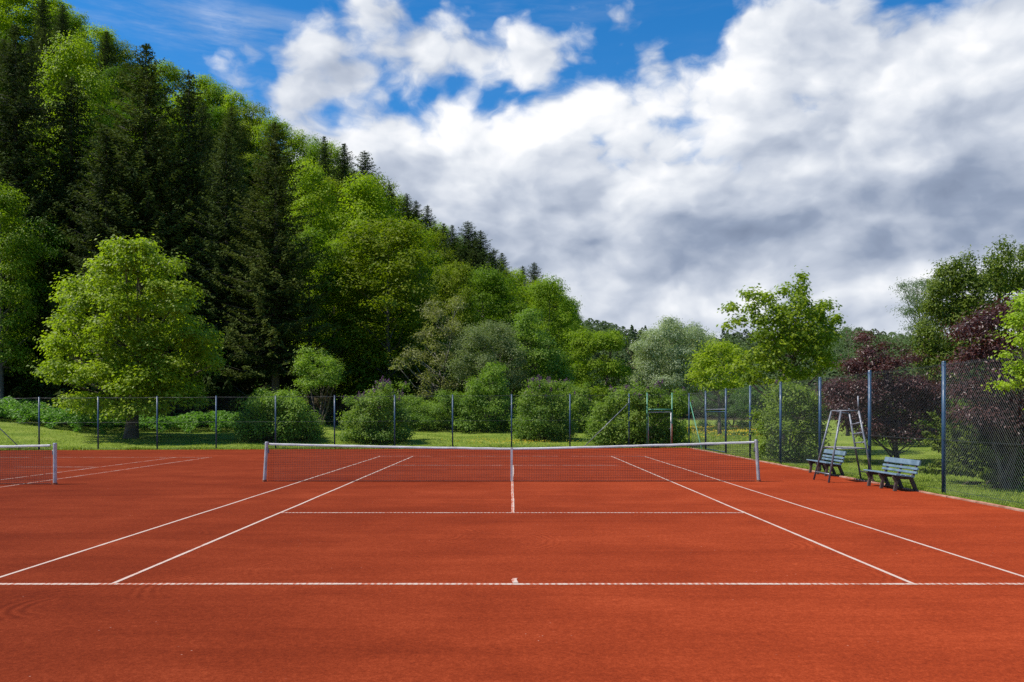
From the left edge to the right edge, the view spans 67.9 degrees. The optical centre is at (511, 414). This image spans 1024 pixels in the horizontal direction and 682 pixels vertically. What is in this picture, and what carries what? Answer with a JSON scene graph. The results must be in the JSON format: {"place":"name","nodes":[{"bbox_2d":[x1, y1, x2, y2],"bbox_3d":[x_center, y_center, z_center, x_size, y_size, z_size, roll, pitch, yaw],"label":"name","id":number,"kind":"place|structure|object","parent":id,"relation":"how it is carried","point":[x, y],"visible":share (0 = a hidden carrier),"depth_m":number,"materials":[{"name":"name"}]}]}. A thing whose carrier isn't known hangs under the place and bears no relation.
{"place":"outdoors","nodes":[
{"label":"outdoors","id":0,"kind":"place"},
{"bbox_2d":[0,92,1023,506],"bbox_3d":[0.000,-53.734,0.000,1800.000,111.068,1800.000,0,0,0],"label":"ground","id":1,"kind":"structure","parent":0,"point":[24,436],"depth_m":47.84,"materials":[{"name":"green plant"}]},
{"bbox_2d":[0,0,37,55],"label":"beech tree","id":2,"kind":"object","parent":1,"relation":"on","point":[16,5],"visible":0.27,"depth_m":146.89,"materials":[{"name":"green plant"}]},
{"bbox_2d":[3,39,49,181],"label":"spruce tree","id":3,"kind":"object","parent":1,"relation":"on","point":[31,45],"visible":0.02,"depth_m":108.05,"materials":[{"name":"green plant"}]},
{"bbox_2d":[0,178,53,417],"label":"beech tree","id":4,"kind":"object","parent":1,"relation":"on","point":[6,292],"visible":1,"depth_m":62.90,"materials":[{"name":"green plant"}]},
{"bbox_2d":[22,0,56,64],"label":"spruce tree","id":5,"kind":"object","parent":1,"relation":"on","point":[41,23],"visible":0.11,"depth_m":139.55,"materials":[{"name":"green plant"}]},
{"bbox_2d":[11,26,68,136],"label":"spruce tree","id":6,"kind":"object","parent":1,"relation":"on","point":[43,41],"visible":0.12,"depth_m":117.91,"materials":[{"name":"green plant"}]},
{"bbox_2d":[0,23,83,399],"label":"spruce tree","id":7,"kind":"object","parent":1,"relation":"on","point":[12,166],"visible":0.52,"depth_m":69.30,"materials":[{"name":"green plant"}]},
{"bbox_2d":[3,216,85,401],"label":"beech tree","id":8,"kind":"object","parent":1,"relation":"on","point":[56,237],"visible":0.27,"depth_m":66.62,"materials":[{"name":"green plant"}]},
{"bbox_2d":[2,0,87,52],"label":"beech tree","id":9,"kind":"object","parent":1,"relation":"on","point":[53,3],"visible":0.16,"depth_m":147.75,"materials":[{"name":"green plant"}]},
{"bbox_2d":[2,76,118,400],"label":"spruce tree","id":10,"kind":"object","parent":1,"relation":"on","point":[68,147],"visible":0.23,"depth_m":70.89,"materials":[{"name":"green plant"}]},
{"bbox_2d":[43,4,84,122],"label":"spruce tree","id":11,"kind":"object","parent":1,"relation":"on","point":[62,16],"visible":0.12,"depth_m":137.68,"materials":[{"name":"green plant"}]},
{"bbox_2d":[18,27,118,259],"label":"beech tree","id":12,"kind":"object","parent":1,"relation":"on","point":[63,59],"visible":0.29,"depth_m":90.52,"materials":[{"name":"green plant"}]},
{"bbox_2d":[46,5,93,100],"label":"beech tree","id":13,"kind":"object","parent":1,"relation":"on","point":[78,23],"visible":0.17,"depth_m":147.29,"materials":[{"name":"green plant"}]},
{"bbox_2d":[15,124,177,425],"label":"spruce tree","id":14,"kind":"object","parent":1,"relation":"on","point":[103,186],"visible":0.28,"depth_m":65.97,"materials":[{"name":"green plant"}]},
{"bbox_2d":[71,22,133,96],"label":"beech tree","id":15,"kind":"object","parent":1,"relation":"on","point":[96,35],"visible":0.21,"depth_m":144.93,"materials":[{"name":"green plant"}]},
{"bbox_2d":[83,31,124,122],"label":"spruce tree","id":16,"kind":"object","parent":1,"relation":"on","point":[106,59],"visible":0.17,"depth_m":137.60,"materials":[{"name":"green plant"}]},
{"bbox_2d":[87,38,139,93],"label":"beech tree","id":17,"kind":"object","parent":1,"relation":"on","point":[124,54],"visible":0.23,"depth_m":145.31,"materials":[{"name":"green plant"}]},
{"bbox_2d":[88,62,139,133],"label":"beech tree","id":18,"kind":"object","parent":1,"relation":"on","point":[113,80],"visible":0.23,"depth_m":131.38,"materials":[{"name":"green plant"}]},
{"bbox_2d":[0,396,240,433],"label":"undergrowth","id":19,"kind":"object","parent":1,"relation":"on","point":[25,407],"visible":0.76,"depth_m":55.69,"materials":[{"name":"green plant"}]},
{"bbox_2d":[32,43,224,425],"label":"spruce tree","id":20,"kind":"object","parent":1,"relation":"on","point":[149,135],"visible":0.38,"depth_m":67.87,"materials":[{"name":"green plant"}]},
{"bbox_2d":[27,231,230,438],"bbox_3d":[-23.890,-5.364,47.987,11.533,14.415,16.395,0,0,-29],"label":"maple tree","id":21,"kind":"object","parent":1,"relation":"on","point":[125,377],"visible":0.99,"depth_m":44.11,"materials":[{"name":"green plant"}]},
{"bbox_2d":[104,93,164,155],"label":"beech tree","id":22,"kind":"object","parent":1,"relation":"on","point":[124,113],"visible":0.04,"depth_m":123.67,"materials":[{"name":"green plant"}]},
{"bbox_2d":[143,58,193,125],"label":"beech tree","id":23,"kind":"object","parent":1,"relation":"on","point":[171,77],"visible":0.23,"depth_m":141.13,"materials":[{"name":"green plant"}]},
{"bbox_2d":[133,69,251,412],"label":"spruce tree","id":24,"kind":"object","parent":1,"relation":"on","point":[192,192],"visible":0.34,"depth_m":70.23,"materials":[{"name":"green plant"}]},
{"bbox_2d":[168,73,229,124],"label":"beech tree","id":25,"kind":"object","parent":1,"relation":"on","point":[202,87],"visible":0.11,"depth_m":134.28,"materials":[{"name":"green plant"}]},
{"bbox_2d":[180,103,218,168],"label":"spruce tree","id":26,"kind":"object","parent":1,"relation":"on","point":[203,125],"visible":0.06,"depth_m":113.95,"materials":[{"name":"green plant"}]},
{"bbox_2d":[196,104,237,156],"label":"beech tree","id":27,"kind":"object","parent":1,"relation":"on","point":[215,114],"visible":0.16,"depth_m":124.84,"materials":[{"name":"green plant"}]},
{"bbox_2d":[196,80,239,149],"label":"beech tree","id":28,"kind":"object","parent":1,"relation":"on","point":[217,95],"visible":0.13,"depth_m":132.99,"materials":[{"name":"green plant"}]},
{"bbox_2d":[0,379,441,424],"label":"undergrowth","id":29,"kind":"object","parent":1,"relation":"on","point":[328,413],"visible":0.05,"depth_m":72.60,"materials":[{"name":"green plant"}]},
{"bbox_2d":[158,131,297,425],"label":"spruce tree","id":30,"kind":"object","parent":1,"relation":"on","point":[226,389],"visible":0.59,"depth_m":67.19,"materials":[{"name":"green plant"}]},
{"bbox_2d":[208,134,251,267],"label":"spruce tree","id":31,"kind":"object","parent":1,"relation":"on","point":[242,178],"visible":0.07,"depth_m":95.05,"materials":[{"name":"green plant"}]},
{"bbox_2d":[211,106,263,220],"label":"spruce tree","id":32,"kind":"object","parent":1,"relation":"on","point":[231,122],"visible":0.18,"depth_m":110.85,"materials":[{"name":"green plant"}]},
{"bbox_2d":[215,88,260,153],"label":"beech tree","id":33,"kind":"object","parent":1,"relation":"on","point":[233,97],"visible":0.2,"depth_m":131.07,"materials":[{"name":"green plant"}]},
{"bbox_2d":[235,101,280,155],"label":"beech tree","id":34,"kind":"object","parent":1,"relation":"on","point":[255,109],"visible":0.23,"depth_m":129.59,"materials":[{"name":"green plant"}]},
{"bbox_2d":[218,191,297,369],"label":"spruce tree","id":35,"kind":"object","parent":1,"relation":"on","point":[253,217],"visible":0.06,"depth_m":82.12,"materials":[{"name":"green plant"}]},
{"bbox_2d":[238,149,295,256],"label":"beech tree","id":36,"kind":"object","parent":1,"relation":"on","point":[254,164],"visible":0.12,"depth_m":111.07,"materials":[{"name":"green plant"}]},
{"bbox_2d":[248,114,303,186],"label":"beech tree","id":37,"kind":"object","parent":1,"relation":"on","point":[284,126],"visible":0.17,"depth_m":126.64,"materials":[{"name":"green plant"}]},
{"bbox_2d":[226,385,329,441],"bbox_3d":[-14.282,-0.089,46.561,6.178,3.702,8.817,0,0,-16],"label":"viburnum bush","id":38,"kind":"object","parent":1,"relation":"on","point":[250,415],"visible":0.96,"depth_m":44.20,"materials":[{"name":"green plant"}]},
{"bbox_2d":[211,122,353,397],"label":"spruce tree","id":39,"kind":"object","parent":1,"relation":"on","point":[277,282],"visible":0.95,"depth_m":65.14,"materials":[{"name":"green plant"}]},
{"bbox_2d":[274,127,314,204],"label":"beech tree","id":40,"kind":"object","parent":1,"relation":"on","point":[298,140],"visible":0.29,"depth_m":126.62,"materials":[{"name":"green plant"}]},
{"bbox_2d":[288,133,333,209],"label":"beech tree","id":41,"kind":"object","parent":1,"relation":"on","point":[312,152],"visible":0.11,"depth_m":124.72,"materials":[{"name":"green plant"}]},
{"bbox_2d":[279,156,346,330],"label":"beech tree","id":42,"kind":"object","parent":1,"relation":"on","point":[304,199],"visible":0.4,"depth_m":83.60,"materials":[{"name":"green plant"}]},
{"bbox_2d":[265,224,364,414],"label":"beech tree","id":43,"kind":"object","parent":1,"relation":"on","point":[316,242],"visible":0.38,"depth_m":72.29,"materials":[{"name":"green plant"}]},
{"bbox_2d":[287,345,349,423],"bbox_3d":[-15.277,-2.024,60.085,4.682,6.809,6.477,0,0,-9],"label":"ball willow","id":44,"kind":"object","parent":1,"relation":"on","point":[333,374],"visible":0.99,"depth_m":59.16,"materials":[{"name":"green plant"}]},
{"bbox_2d":[311,136,339,211],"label":"spruce tree","id":45,"kind":"object","parent":1,"relation":"on","point":[323,161],"visible":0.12,"depth_m":117.67,"materials":[{"name":"green plant"}]},
{"bbox_2d":[310,139,352,212],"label":"beech tree","id":46,"kind":"object","parent":1,"relation":"on","point":[333,151],"visible":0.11,"depth_m":123.30,"materials":[{"name":"green plant"}]},
{"bbox_2d":[309,177,357,223],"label":"beech tree","id":47,"kind":"object","parent":1,"relation":"on","point":[337,194],"visible":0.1,"depth_m":110.61,"materials":[{"name":"green plant"}]},
{"bbox_2d":[288,235,380,402],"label":"beech tree","id":48,"kind":"object","parent":1,"relation":"on","point":[343,295],"visible":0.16,"depth_m":77.23,"materials":[{"name":"green plant"}]},
{"bbox_2d":[324,143,357,215],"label":"spruce tree","id":49,"kind":"object","parent":1,"relation":"on","point":[346,159],"visible":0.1,"depth_m":117.56,"materials":[{"name":"green plant"}]},
{"bbox_2d":[0,393,689,448],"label":"chain link fence","id":50,"kind":"object","parent":1,"relation":"on","point":[275,421],"visible":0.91,"depth_m":38.21,"materials":[{"name":"grey metal"}]},
{"bbox_2d":[646,393,672,446],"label":"garden gate","id":51,"kind":"structure","parent":50,"relation":"attached to","point":[670,428],"depth_m":39.63,"materials":[{"name":"green metal"}]},
{"bbox_2d":[307,170,407,383],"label":"beech tree","id":52,"kind":"object","parent":1,"relation":"on","point":[370,201],"visible":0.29,"depth_m":84.55,"materials":[{"name":"green plant"}]},
{"bbox_2d":[343,150,394,225],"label":"spruce tree","id":53,"kind":"object","parent":1,"relation":"on","point":[365,166],"visible":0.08,"depth_m":115.75,"materials":[{"name":"green plant"}]},
{"bbox_2d":[328,375,417,443],"bbox_3d":[-8.132,-0.220,44.859,5.466,4.072,6.440,0,0,0],"label":"lilac bush","id":54,"kind":"object","parent":1,"relation":"on","point":[384,390],"visible":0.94,"depth_m":43.27,"materials":[{"name":"green plant"}]},
{"bbox_2d":[342,242,430,395],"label":"beech tree","id":55,"kind":"object","parent":1,"relation":"on","point":[392,338],"visible":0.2,"depth_m":78.52,"materials":[{"name":"green plant"}]},
{"bbox_2d":[309,214,466,402],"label":"beech tree","id":56,"kind":"object","parent":1,"relation":"on","point":[398,243],"visible":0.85,"depth_m":73.09,"materials":[{"name":"green plant"}]},
{"bbox_2d":[390,215,453,394],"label":"beech tree","id":57,"kind":"object","parent":1,"relation":"on","point":[428,274],"visible":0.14,"depth_m":87.74,"materials":[{"name":"green plant"}]},
{"bbox_2d":[383,293,470,399],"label":"budding tree","id":58,"kind":"object","parent":1,"relation":"on","point":[444,383],"visible":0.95,"depth_m":65.20,"materials":[{"name":"green plant"}]},
{"bbox_2d":[411,227,456,299],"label":"beech tree","id":59,"kind":"object","parent":1,"relation":"on","point":[445,253],"visible":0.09,"depth_m":114.89,"materials":[{"name":"green plant"}]},
{"bbox_2d":[397,388,481,429],"bbox_3d":[-6.190,-0.340,60.058,8.395,3.471,10.333,0,0,0],"label":"privet bush","id":60,"kind":"object","parent":1,"relation":"on","point":[434,407],"visible":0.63,"depth_m":57.02,"materials":[{"name":"green plant"}]},
{"bbox_2d":[420,258,494,401],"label":"beech tree","id":61,"kind":"object","parent":1,"relation":"on","point":[459,279],"visible":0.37,"depth_m":83.39,"materials":[{"name":"green plant"}]},
{"bbox_2d":[444,221,492,359],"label":"spruce tree","id":62,"kind":"object","parent":1,"relation":"on","point":[467,239],"visible":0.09,"depth_m":115.38,"materials":[{"name":"green plant"}]},
{"bbox_2d":[451,230,507,345],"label":"spruce tree","id":63,"kind":"object","parent":1,"relation":"on","point":[481,249],"visible":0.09,"depth_m":113.63,"materials":[{"name":"green plant"}]},
{"bbox_2d":[448,359,518,431],"bbox_3d":[-1.839,-1.408,57.004,5.803,5.724,8.176,0,0,0],"label":"hazel bush","id":64,"kind":"object","parent":1,"relation":"on","point":[481,392],"visible":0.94,"depth_m":55.17,"materials":[{"name":"green plant"}]},
{"bbox_2d":[438,318,537,399],"bbox_3d":[-1.875,-3.594,63.937,9.147,9.750,10.864,0,0,0],"label":"willow tree","id":65,"kind":"object","parent":1,"relation":"on","point":[482,339],"visible":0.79,"depth_m":62.09,"materials":[{"name":"green plant"}]},
{"bbox_2d":[446,264,532,387],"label":"beech tree","id":66,"kind":"object","parent":1,"relation":"on","point":[489,285],"visible":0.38,"depth_m":90.40,"materials":[{"name":"green plant"}]},
{"bbox_2d":[467,277,550,409],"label":"beech tree","id":67,"kind":"object","parent":1,"relation":"on","point":[517,305],"visible":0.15,"depth_m":99.25,"materials":[{"name":"green plant"}]},
{"bbox_2d":[0,448,1023,681],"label":"clay court","id":68,"kind":"object","parent":1,"relation":"on","point":[518,633],"visible":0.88,"depth_m":8.32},
{"bbox_2d":[0,443,57,484],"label":"tennis net","id":69,"kind":"object","parent":68,"relation":"on","point":[54,454],"visible":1,"depth_m":18.88,"materials":[{"name":"white fabric"}]},
{"bbox_2d":[0,456,379,577],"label":"doubles sideline","id":70,"kind":"object","parent":68,"relation":"on","point":[146,530],"visible":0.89,"depth_m":10.92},
{"bbox_2d":[113,456,412,582],"bbox_3d":[-4.106,1.741,19.690,0.061,0.001,23.700,0,0,0],"label":"singles sideline","id":71,"kind":"object","parent":68,"relation":"on","point":[228,534],"visible":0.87,"depth_m":10.65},
{"bbox_2d":[262,440,760,481],"bbox_3d":[-0.010,1.202,19.690,12.912,1.089,0.112,0,0,0],"label":"tennis net","id":72,"kind":"object","parent":68,"relation":"on","point":[376,447],"visible":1,"depth_m":19.69,"materials":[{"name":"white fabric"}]},
{"bbox_2d":[0,583,1023,584],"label":"baseline","id":73,"kind":"object","parent":68,"relation":"on","point":[505,583],"visible":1,"depth_m":7.82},
{"bbox_2d":[281,512,743,512],"bbox_3d":[0.010,1.740,13.440,8.200,0.001,0.076,0,0,0],"label":"service line","id":74,"kind":"object","parent":68,"relation":"on","point":[510,512],"visible":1,"depth_m":13.46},
{"bbox_2d":[611,456,912,582],"bbox_3d":[4.124,1.741,19.690,0.057,0.001,23.700,0,0,0],"label":"singles sideline","id":75,"kind":"object","parent":68,"relation":"on","point":[794,533],"visible":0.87,"depth_m":10.65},
{"bbox_2d":[806,449,846,475],"bbox_3d":[9.100,1.384,21.999,0.610,0.702,1.560,0,0,2],"label":"park bench","id":76,"kind":"object","parent":68,"relation":"on","point":[825,464],"visible":0.81,"depth_m":21.86,"materials":[{"name":"blue wood"}]},
{"bbox_2d":[645,456,1023,576],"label":"doubles sideline","id":77,"kind":"object","parent":68,"relation":"on","point":[876,529],"visible":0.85,"depth_m":10.92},
{"bbox_2d":[813,396,873,482],"bbox_3d":[8.670,0.638,19.800,1.309,2.216,0.949,0,0,0],"label":"umpire chair","id":78,"kind":"object","parent":68,"relation":"on","point":[834,447],"visible":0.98,"depth_m":19.52,"materials":[{"name":"metal"}]},
{"bbox_2d":[863,457,920,490],"bbox_3d":[8.920,1.384,17.850,0.610,0.702,1.560,0,0,-1],"label":"park bench","id":79,"kind":"object","parent":68,"relation":"on","point":[897,477],"visible":1,"depth_m":17.82,"materials":[{"name":"blue wood"}]},
{"bbox_2d":[0,418,1023,508],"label":"grass","id":80,"kind":"structure","parent":1,"relation":"on","point":[734,437],"depth_m":41.45,"materials":[{"name":"plant"}]},
{"bbox_2d":[497,277,569,405],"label":"beech tree","id":81,"kind":"object","parent":1,"relation":"on","point":[527,299],"visible":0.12,"depth_m":110.82,"materials":[{"name":"green plant"}]},
{"bbox_2d":[392,407,686,434],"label":"undergrowth","id":82,"kind":"object","parent":1,"relation":"on","point":[444,427],"visible":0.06,"depth_m":60.60,"materials":[{"name":"green plant"}]},
{"bbox_2d":[507,374,581,439],"bbox_3d":[2.082,-0.350,47.806,4.928,4.227,6.969,0,0,0],"label":"lilac bush","id":83,"kind":"object","parent":1,"relation":"on","point":[538,386],"visible":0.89,"depth_m":46.50,"materials":[{"name":"green plant"}]},
{"bbox_2d":[508,305,581,393],"bbox_3d":[2.801,-4.223,65.725,6.436,10.755,8.816,0,0,0],"label":"hornbeam tree","id":84,"kind":"object","parent":1,"relation":"on","point":[538,339],"visible":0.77,"depth_m":64.23,"materials":[{"name":"green plant"}]},
{"bbox_2d":[514,272,581,402],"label":"beech tree","id":85,"kind":"object","parent":1,"relation":"on","point":[542,296],"visible":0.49,"depth_m":90.91,"materials":[{"name":"green plant"}]},
{"bbox_2d":[550,295,587,395],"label":"beech tree","id":86,"kind":"object","parent":1,"relation":"on","point":[579,324],"visible":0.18,"depth_m":99.60,"materials":[{"name":"green plant"}]},
{"bbox_2d":[556,381,603,431],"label":"dogwood bush","id":87,"kind":"object","parent":1,"relation":"on","point":[584,392],"visible":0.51,"depth_m":58.06,"materials":[{"name":"green plant"}]},
{"bbox_2d":[562,326,640,404],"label":"alder tree","id":88,"kind":"object","parent":1,"relation":"on","point":[589,344],"visible":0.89,"depth_m":69.69,"materials":[{"name":"green plant"}]},
{"bbox_2d":[576,377,698,444],"bbox_3d":[7.139,-0.062,43.035,7.891,3.966,6.987,0,0,-40],"label":"lilac bush","id":89,"kind":"object","parent":1,"relation":"on","point":[656,400],"visible":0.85,"depth_m":40.98,"materials":[{"name":"green plant"}]},
{"bbox_2d":[620,315,722,398],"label":"silver willow","id":90,"kind":"object","parent":1,"relation":"on","point":[671,331],"visible":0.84,"depth_m":75.08,"materials":[{"name":"green plant"}]},
{"bbox_2d":[682,338,754,434],"bbox_3d":[16.220,-2.146,59.721,5.745,8.107,9.398,0,0,20],"label":"field maple","id":91,"kind":"object","parent":1,"relation":"on","point":[709,364],"visible":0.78,"depth_m":58.14,"materials":[{"name":"green plant"}]},
{"bbox_2d":[686,384,795,428],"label":"elder bush","id":92,"kind":"object","parent":1,"relation":"on","point":[744,413],"visible":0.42,"depth_m":87.63,"materials":[{"name":"green plant"}]},
{"bbox_2d":[716,265,848,444],"bbox_3d":[12.475,-2.461,35.059,6.602,8.739,6.007,0,0,0],"label":"young maple","id":93,"kind":"object","parent":1,"relation":"on","point":[815,319],"visible":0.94,"depth_m":33.52,"materials":[{"name":"green plant"}]},
{"bbox_2d":[742,378,836,460],"bbox_3d":[10.771,0.216,29.455,3.461,3.356,4.740,0,0,25],"label":"guelder bush","id":94,"kind":"object","parent":1,"relation":"on","point":[810,416],"visible":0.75,"depth_m":28.44,"materials":[{"name":"green plant"}]},
{"bbox_2d":[581,318,1021,417],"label":"forest","id":95,"kind":"object","parent":1,"relation":"on","point":[603,326],"visible":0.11,"depth_m":340.61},
{"bbox_2d":[822,324,864,435],"bbox_3d":[27.160,-2.908,62.041,4.879,9.645,5.442,0,0,0],"label":"pine tree","id":96,"kind":"object","parent":1,"relation":"on","point":[845,351],"visible":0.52,"depth_m":61.90,"materials":[{"name":"green plant"}]},
{"bbox_2d":[690,354,1023,506],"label":"chain link fence","id":97,"kind":"object","parent":1,"relation":"on","point":[943,471],"visible":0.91,"depth_m":18.78,"materials":[{"name":"grey metal"}]},
{"bbox_2d":[705,390,724,451],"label":"garden gate","id":98,"kind":"structure","parent":97,"relation":"attached to","point":[714,419],"depth_m":35.30,"materials":[{"name":"metal"}]},
{"bbox_2d":[691,448,1023,511],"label":"kerb","id":99,"kind":"structure","parent":1,"relation":"on","point":[990,504],"depth_m":17.15,"materials":[{"name":"concrete"}]},
{"bbox_2d":[813,329,954,457],"bbox_3d":[13.648,-0.681,28.107,6.219,5.149,4.691,0,0,-25],"label":"copper plum","id":100,"kind":"object","parent":1,"relation":"on","point":[855,366],"visible":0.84,"depth_m":26.84,"materials":[{"name":"purple plant"}]},
{"bbox_2d":[850,399,970,446],"bbox_3d":[23.132,0.286,43.941,6.594,3.230,9.082,0,0,27],"label":"laurel bush","id":101,"kind":"object","parent":1,"relation":"on","point":[883,441],"visible":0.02,"depth_m":42.21,"materials":[{"name":"green plant"}]},
{"bbox_2d":[881,269,966,425],"bbox_3d":[25.348,-3.491,46.304,5.224,10.807,7.991,0,0,34],"label":"larch tree","id":102,"kind":"object","parent":1,"relation":"on","point":[910,296],"visible":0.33,"depth_m":45.53,"materials":[{"name":"green plant"}]},
{"bbox_2d":[903,234,1023,436],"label":"yew tree","id":103,"kind":"object","parent":1,"relation":"on","point":[998,278],"visible":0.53,"depth_m":28.88,"materials":[{"name":"green plant"}]},
{"bbox_2d":[916,410,1023,487],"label":"yew shrub","id":104,"kind":"object","parent":1,"relation":"on","point":[968,433],"visible":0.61,"depth_m":18.72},
{"bbox_2d":[926,292,1023,489],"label":"copper plum","id":105,"kind":"object","parent":1,"relation":"on","point":[982,351],"visible":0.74,"depth_m":17.47,"materials":[{"name":"purple plant"}]},
{"bbox_2d":[981,288,1023,418],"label":"mock orange","id":106,"kind":"object","parent":1,"relation":"on","point":[1015,321],"visible":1,"depth_m":13.39,"materials":[{"name":"yellow plant"}]},
{"bbox_2d":[11,0,1023,346],"label":"sky","id":107,"kind":"structure","parent":0,"point":[652,158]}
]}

